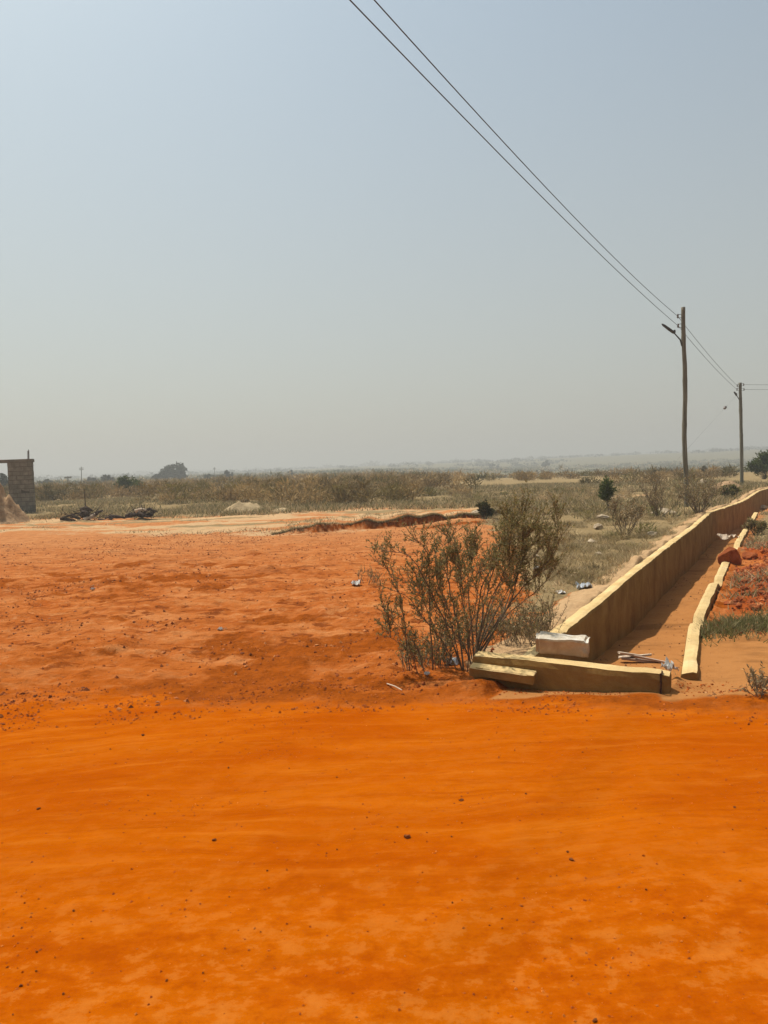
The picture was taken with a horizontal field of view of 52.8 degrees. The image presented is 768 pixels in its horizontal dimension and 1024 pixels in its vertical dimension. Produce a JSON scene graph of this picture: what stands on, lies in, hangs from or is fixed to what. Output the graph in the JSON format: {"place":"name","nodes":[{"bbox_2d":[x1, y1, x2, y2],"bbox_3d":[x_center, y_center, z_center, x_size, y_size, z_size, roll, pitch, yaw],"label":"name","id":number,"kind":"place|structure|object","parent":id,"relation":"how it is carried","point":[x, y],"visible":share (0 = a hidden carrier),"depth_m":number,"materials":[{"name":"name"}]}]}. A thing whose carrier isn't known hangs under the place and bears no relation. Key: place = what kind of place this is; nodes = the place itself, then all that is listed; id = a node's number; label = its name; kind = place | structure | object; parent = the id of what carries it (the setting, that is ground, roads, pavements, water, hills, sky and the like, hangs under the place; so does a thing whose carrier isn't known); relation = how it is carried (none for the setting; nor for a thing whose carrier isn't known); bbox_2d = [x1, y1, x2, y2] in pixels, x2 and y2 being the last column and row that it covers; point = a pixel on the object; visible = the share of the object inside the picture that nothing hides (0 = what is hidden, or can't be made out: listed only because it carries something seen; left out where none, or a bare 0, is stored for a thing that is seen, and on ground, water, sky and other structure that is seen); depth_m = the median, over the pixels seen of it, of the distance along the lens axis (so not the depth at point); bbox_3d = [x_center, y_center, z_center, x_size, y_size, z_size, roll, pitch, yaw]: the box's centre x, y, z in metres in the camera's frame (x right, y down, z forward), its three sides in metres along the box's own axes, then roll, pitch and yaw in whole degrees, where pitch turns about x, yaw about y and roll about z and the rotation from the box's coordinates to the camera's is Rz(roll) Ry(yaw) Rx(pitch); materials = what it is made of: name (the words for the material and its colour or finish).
{"place":"outdoors","nodes":[
{"label":"outdoors","id":0,"kind":"place"},
{"bbox_2d":[0,449,767,1023],"bbox_3d":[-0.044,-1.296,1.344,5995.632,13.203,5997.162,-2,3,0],"label":"ground","id":1,"kind":"structure","parent":0,"point":[492,867],"depth_m":4.09,"materials":[{"name":"orange soil"}]},
{"bbox_2d":[0,473,8,487],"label":"domed tree","id":2,"kind":"object","parent":1,"relation":"on","point":[3,478],"visible":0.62,"depth_m":109.31,"materials":[{"name":"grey plant"}]},
{"bbox_2d":[0,483,29,523],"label":"earth mound","id":3,"kind":"object","parent":1,"relation":"on","point":[11,511],"visible":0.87,"depth_m":32.29,"materials":[{"name":"beige soil"}]},
{"bbox_2d":[0,450,35,512],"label":"block wall","id":4,"kind":"structure","parent":1,"relation":"on","point":[21,484],"depth_m":40.83,"materials":[{"name":"concrete"}]},
{"bbox_2d":[35,479,53,484],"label":"domed tree","id":5,"kind":"object","parent":1,"relation":"on","point":[47,481],"visible":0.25,"depth_m":169.52,"materials":[{"name":"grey plant"}]},
{"bbox_2d":[87,477,95,481],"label":"domed tree","id":6,"kind":"object","parent":1,"relation":"on","point":[90,479],"visible":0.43,"depth_m":189.26,"materials":[{"name":"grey plant"}]},
{"bbox_2d":[60,490,124,520],"bbox_3d":[-12.147,-0.270,32.105,2.453,1.343,1.736,-4,4,-31],"label":"brush pile","id":7,"kind":"object","parent":1,"relation":"on","point":[84,512],"visible":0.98,"depth_m":31.92,"materials":[{"name":"brown wood"}]},
{"bbox_2d":[101,474,114,480],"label":"domed tree","id":8,"kind":"object","parent":1,"relation":"on","point":[104,477],"visible":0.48,"depth_m":178.73,"materials":[{"name":"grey plant"}]},
{"bbox_2d":[113,474,142,495],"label":"green bush","id":9,"kind":"object","parent":1,"relation":"on","point":[122,481],"visible":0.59,"depth_m":65.73,"materials":[{"name":"green plant"}]},
{"bbox_2d":[125,502,162,518],"bbox_3d":[-9.759,0.002,31.349,1.587,0.957,1.358,-3,3,-10],"label":"brush pile","id":10,"kind":"object","parent":1,"relation":"on","point":[139,512],"visible":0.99,"depth_m":31.41,"materials":[{"name":"brown wood"}]},
{"bbox_2d":[151,472,166,479],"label":"domed tree","id":11,"kind":"object","parent":1,"relation":"on","point":[159,475],"visible":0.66,"depth_m":223.79,"materials":[{"name":"grey plant"}]},
{"bbox_2d":[159,461,187,478],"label":"broad tree","id":12,"kind":"object","parent":1,"relation":"on","point":[170,471],"visible":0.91,"depth_m":228.29,"materials":[{"name":"grey plant"}]},
{"bbox_2d":[203,473,210,478],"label":"domed tree","id":13,"kind":"object","parent":1,"relation":"on","point":[206,476],"visible":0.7,"depth_m":199.63,"materials":[{"name":"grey plant"}]},
{"bbox_2d":[224,470,233,476],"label":"domed tree","id":14,"kind":"object","parent":1,"relation":"on","point":[226,473],"visible":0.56,"depth_m":209.13,"materials":[{"name":"grey plant"}]},
{"bbox_2d":[224,501,262,511],"bbox_3d":[-6.385,-0.206,35.046,2.698,0.640,3.000,-2,3,0],"label":"earth mound","id":15,"kind":"object","parent":1,"relation":"on","point":[238,505],"visible":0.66,"depth_m":34.37,"materials":[{"name":"beige soil"}]},
{"bbox_2d":[239,498,250,502],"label":"shrub","id":16,"kind":"object","parent":1,"relation":"on","point":[245,500],"visible":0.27,"depth_m":35.38,"materials":[{"name":"green plant"}]},
{"bbox_2d":[351,580,360,584],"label":"litter","id":17,"kind":"object","parent":1,"relation":"on","point":[358,582],"visible":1,"depth_m":11.57,"materials":[{"name":"white plastic"}]},
{"bbox_2d":[356,563,387,588],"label":"weed clump","id":18,"kind":"object","parent":1,"relation":"on","point":[371,575],"visible":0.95,"depth_m":11.81,"materials":[{"name":"brown plant"}]},
{"bbox_2d":[0,477,767,639],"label":"dry grass","id":19,"kind":"structure","parent":1,"relation":"on","point":[193,508],"depth_m":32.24,"materials":[{"name":"beige plant"}]},
{"bbox_2d":[0,705,767,1023],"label":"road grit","id":20,"kind":"object","parent":1,"relation":"on","point":[399,1009],"visible":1,"depth_m":3.38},
{"bbox_2d":[2,458,767,505],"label":"dry scrub","id":21,"kind":"object","parent":1,"relation":"on","point":[346,485],"visible":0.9,"depth_m":59.47,"materials":[{"name":"brown plant"}]},
{"bbox_2d":[34,445,767,479],"bbox_3d":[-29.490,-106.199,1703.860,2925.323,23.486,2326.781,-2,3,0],"label":"distant woods","id":22,"kind":"object","parent":1,"relation":"on","point":[514,460],"visible":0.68,"depth_m":961.46,"materials":[{"name":"green plant"}]},
{"bbox_2d":[395,628,458,670],"bbox_3d":[0.379,1.217,6.913,0.562,0.331,0.824,-2,3,0],"label":"weed clump","id":23,"kind":"object","parent":1,"relation":"on","point":[426,645],"visible":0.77,"depth_m":6.91,"materials":[{"name":"green plant"}]},
{"bbox_2d":[365,516,503,673],"bbox_3d":[0.426,0.709,6.773,1.168,1.417,1.035,-2,3,0],"label":"open bush","id":24,"kind":"object","parent":1,"relation":"on","point":[437,569],"visible":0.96,"depth_m":6.56,"materials":[{"name":"green plant"}]},
{"bbox_2d":[441,656,458,664],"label":"litter","id":25,"kind":"object","parent":1,"relation":"on","point":[456,662],"visible":0.53,"depth_m":6.91,"materials":[{"name":"plastic"}]},
{"bbox_2d":[428,596,496,655],"bbox_3d":[0.783,1.104,7.623,0.701,0.457,1.385,-1,3,8],"label":"weed clump","id":26,"kind":"object","parent":1,"relation":"on","point":[473,628],"visible":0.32,"depth_m":7.54,"materials":[{"name":"green plant"}]},
{"bbox_2d":[475,499,495,518],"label":"shrub","id":27,"kind":"object","parent":1,"relation":"on","point":[485,509],"visible":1,"depth_m":24.03,"materials":[{"name":"green plant"}]},
{"bbox_2d":[486,464,499,468],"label":"domed tree","id":28,"kind":"object","parent":1,"relation":"on","point":[492,466],"visible":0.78,"depth_m":518.33,"materials":[{"name":"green plant"}]},
{"bbox_2d":[469,663,536,684],"bbox_3d":[0.949,1.293,6.197,0.532,0.091,0.110,3,13,24],"label":"concrete slab","id":29,"kind":"object","parent":1,"relation":"on","point":[509,674],"depth_m":6.16,"materials":[{"name":"beige concrete"}]},
{"bbox_2d":[436,479,575,659],"bbox_3d":[1.134,0.534,7.041,1.470,1.643,0.874,-4,4,-36],"label":"dense bush","id":30,"kind":"object","parent":1,"relation":"on","point":[523,546],"visible":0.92,"depth_m":7.06,"materials":[{"name":"green plant"}]},
{"bbox_2d":[462,586,569,646],"bbox_3d":[1.409,1.068,8.083,1.050,0.576,1.941,-1,3,16],"label":"weed clump","id":31,"kind":"object","parent":1,"relation":"on","point":[520,619],"visible":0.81,"depth_m":7.62,"materials":[{"name":"green plant"}]},
{"bbox_2d":[541,460,549,466],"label":"broad tree","id":32,"kind":"object","parent":1,"relation":"on","point":[545,463],"visible":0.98,"depth_m":478.05,"materials":[{"name":"grey plant"}]},
{"bbox_2d":[472,651,671,693],"bbox_3d":[1.452,1.541,6.138,1.541,0.746,0.205,2,4,23],"label":"headwall","id":33,"kind":"object","parent":1,"relation":"on","point":[553,674],"visible":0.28,"depth_m":6.02,"materials":[{"name":"concrete"}]},
{"bbox_2d":[536,631,589,657],"bbox_3d":[1.462,1.087,6.345,0.436,0.159,0.249,2,6,19],"label":"concrete block","id":34,"kind":"object","parent":33,"relation":"on","point":[561,644],"depth_m":6.25,"materials":[{"name":"grey concrete"}]},
{"bbox_2d":[575,582,591,588],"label":"litter","id":35,"kind":"object","parent":1,"relation":"on","point":[582,585],"visible":1,"depth_m":10.50,"materials":[{"name":"plastic"}]},
{"bbox_2d":[593,523,602,528],"bbox_3d":[5.512,0.383,19.923,0.241,0.182,0.287,-2,3,-7],"label":"pale stone","id":36,"kind":"object","parent":1,"relation":"on","point":[598,525],"visible":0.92,"depth_m":19.83,"materials":[{"name":"beige stone"}]},
{"bbox_2d":[595,514,608,519],"bbox_3d":[6.360,0.172,22.512,0.427,0.222,0.286,-2,3,0],"label":"pale stone","id":37,"kind":"object","parent":1,"relation":"on","point":[600,516],"visible":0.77,"depth_m":22.43,"materials":[{"name":"beige stone"}]},
{"bbox_2d":[597,475,616,506],"bbox_3d":[7.284,-0.569,25.340,0.646,1.329,0.653,1,5,43],"label":"sapling","id":38,"kind":"object","parent":1,"relation":"on","point":[606,488],"visible":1,"depth_m":25.26,"materials":[{"name":"green plant"}]},
{"bbox_2d":[607,493,648,534],"bbox_3d":[5.660,0.080,17.807,1.060,1.031,0.938,-3,4,-23],"label":"dry bush","id":39,"kind":"object","parent":1,"relation":"on","point":[631,509],"visible":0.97,"depth_m":17.77,"materials":[{"name":"brown plant"}]},
{"bbox_2d":[618,651,664,662],"bbox_3d":[2.795,1.559,8.340,0.538,0.109,0.272,0,4,24],"label":"broken board","id":40,"kind":"object","parent":1,"relation":"on","point":[635,657],"visible":0.91,"depth_m":8.32,"materials":[{"name":"grey wood"}]},
{"bbox_2d":[523,488,767,661],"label":"drain wall","id":41,"kind":"structure","parent":1,"relation":"on","point":[613,613],"depth_m":12.27,"materials":[{"name":"concrete"}]},
{"bbox_2d":[635,472,684,515],"bbox_3d":[8.164,-0.511,22.766,1.352,1.382,1.419,-2,3,0],"label":"dry bush","id":42,"kind":"object","parent":1,"relation":"on","point":[656,498],"visible":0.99,"depth_m":22.86,"materials":[{"name":"brown plant"}]},
{"bbox_2d":[652,508,674,514],"bbox_3d":[8.858,0.004,24.389,0.878,0.256,0.400,0,4,25],"label":"pale stone","id":43,"kind":"object","parent":1,"relation":"on","point":[663,509],"visible":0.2,"depth_m":24.34,"materials":[{"name":"beige stone"}]},
{"bbox_2d":[660,657,678,670],"bbox_3d":[2.293,1.224,6.231,0.082,0.103,0.136,-3,4,-23],"label":"plastic scrap","id":44,"kind":"object","parent":1,"relation":"on","point":[669,666],"visible":0.99,"depth_m":6.21,"materials":[{"name":"white plastic"}]},
{"bbox_2d":[662,307,688,506],"bbox_3d":[10.399,-3.588,27.637,0.961,7.344,0.183,-2,3,-3],"label":"utility pole","id":45,"kind":"object","parent":1,"relation":"on","point":[684,410],"visible":0.9,"depth_m":27.56,"materials":[{"name":"brown wood"}]},
{"bbox_2d":[349,0,677,325],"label":"power cable","id":46,"kind":"object","parent":45,"relation":"attached to","point":[482,136],"visible":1,"depth_m":11.37,"materials":[{"name":"metal"}]},
{"bbox_2d":[374,0,675,314],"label":"power cable","id":47,"kind":"object","parent":45,"relation":"attached to","point":[495,133],"visible":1,"depth_m":11.90,"materials":[{"name":"metal"}]},
{"bbox_2d":[668,463,734,512],"bbox_3d":[9.394,-0.730,22.867,1.771,1.534,1.683,0,4,32],"label":"dry bush","id":48,"kind":"object","parent":1,"relation":"on","point":[704,497],"visible":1,"depth_m":22.91,"materials":[{"name":"brown plant"}]},
{"bbox_2d":[681,512,757,680],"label":"drain wall","id":49,"kind":"structure","parent":1,"relation":"on","point":[690,670],"depth_m":8.43,"materials":[{"name":"concrete"}]},
{"bbox_2d":[717,547,741,564],"bbox_3d":[5.704,0.751,12.800,0.291,0.354,0.330,-5,5,-44],"label":"red boulder","id":50,"kind":"object","parent":49,"relation":"on","point":[731,555],"visible":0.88,"depth_m":12.71,"materials":[{"name":"red stone"}]},
{"bbox_2d":[673,597,767,673],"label":"green grass","id":51,"kind":"structure","parent":1,"relation":"on","point":[760,623],"depth_m":7.90,"materials":[{"name":"green plant"}]},
{"bbox_2d":[708,480,738,489],"bbox_3d":[17.438,-1.290,39.648,2.129,0.672,4.000,-2,3,0],"label":"rubble heap","id":52,"kind":"object","parent":1,"relation":"on","point":[726,482],"visible":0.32,"depth_m":39.13,"materials":[{"name":"beige stone"}]},
{"bbox_2d":[717,534,739,539],"bbox_3d":[7.248,0.501,16.264,0.338,0.128,0.560,1,4,38],"label":"sheet scrap","id":53,"kind":"object","parent":1,"relation":"on","point":[724,536],"visible":0.98,"depth_m":16.13,"materials":[{"name":"white plastic"}]},
{"bbox_2d":[719,484,741,497],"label":"shrub","id":54,"kind":"object","parent":1,"relation":"on","point":[733,490],"visible":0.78,"depth_m":32.23,"materials":[{"name":"green plant"}]},
{"bbox_2d":[735,603,741,608],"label":"spoil clod","id":55,"kind":"object","parent":1,"relation":"on","point":[738,605],"visible":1,"depth_m":8.98,"materials":[{"name":"orange soil"}]},
{"bbox_2d":[734,383,743,482],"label":"utility pole","id":56,"kind":"object","parent":1,"relation":"on","point":[740,388],"visible":0.94,"depth_m":45.76,"materials":[{"name":"brown wood"}]},
{"bbox_2d":[678,317,724,372],"bbox_3d":[15.643,-7.207,36.575,0.016,0.912,20.984,0,4,30],"label":"power cable","id":57,"kind":"object","parent":56,"relation":"attached to","point":[702,347],"visible":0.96,"depth_m":32.91,"materials":[{"name":"metal"}]},
{"bbox_2d":[735,596,743,601],"bbox_3d":[4.374,1.073,9.521,0.105,0.071,0.113,0,4,30],"label":"spoil clod","id":58,"kind":"object","parent":1,"relation":"on","point":[740,599],"visible":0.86,"depth_m":9.49,"materials":[{"name":"soil"}]},
{"bbox_2d":[740,586,748,590],"bbox_3d":[4.787,1.010,10.275,0.115,0.072,0.107,-3,4,-20],"label":"spoil clod","id":59,"kind":"object","parent":1,"relation":"on","point":[744,588],"visible":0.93,"depth_m":10.24,"materials":[{"name":"red soil"}]},
{"bbox_2d":[742,552,757,559],"bbox_3d":[6.322,0.775,13.387,0.250,0.174,0.244,-2,3,0],"label":"red clod","id":60,"kind":"object","parent":1,"relation":"on","point":[748,555],"visible":0.84,"depth_m":13.31,"materials":[{"name":"red soil"}]},
{"bbox_2d":[733,660,767,696],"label":"weed clump","id":61,"kind":"object","parent":1,"relation":"on","point":[758,681],"visible":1,"depth_m":5.57,"materials":[{"name":"green plant"}]},
{"bbox_2d":[740,516,767,534],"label":"shrub","id":62,"kind":"object","parent":1,"relation":"on","point":[751,523],"visible":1,"depth_m":17.21,"materials":[{"name":"green plant"}]},
{"bbox_2d":[744,449,767,478],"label":"green bush","id":63,"kind":"object","parent":1,"relation":"on","point":[756,466],"visible":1,"depth_m":53.16,"materials":[{"name":"green plant"}]},
{"bbox_2d":[752,605,760,610],"bbox_3d":[4.197,1.079,8.687,0.111,0.075,0.119,-2,3,0],"label":"spoil clod","id":64,"kind":"object","parent":1,"relation":"on","point":[759,607],"visible":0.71,"depth_m":8.65,"materials":[{"name":"orange soil"}]},
{"bbox_2d":[758,590,767,594],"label":"spoil clod","id":65,"kind":"object","parent":1,"relation":"on","point":[764,592],"visible":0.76,"depth_m":9.66,"materials":[{"name":"soil"}]},
{"bbox_2d":[761,505,767,509],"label":"pale stone","id":66,"kind":"object","parent":1,"relation":"on","point":[763,507],"visible":0.48,"depth_m":35.87,"materials":[{"name":"grey stone"}]},
{"bbox_2d":[0,0,767,476],"label":"sky","id":67,"kind":"structure","parent":0,"point":[235,235],"materials":[{"name":"blue"}]}
]}

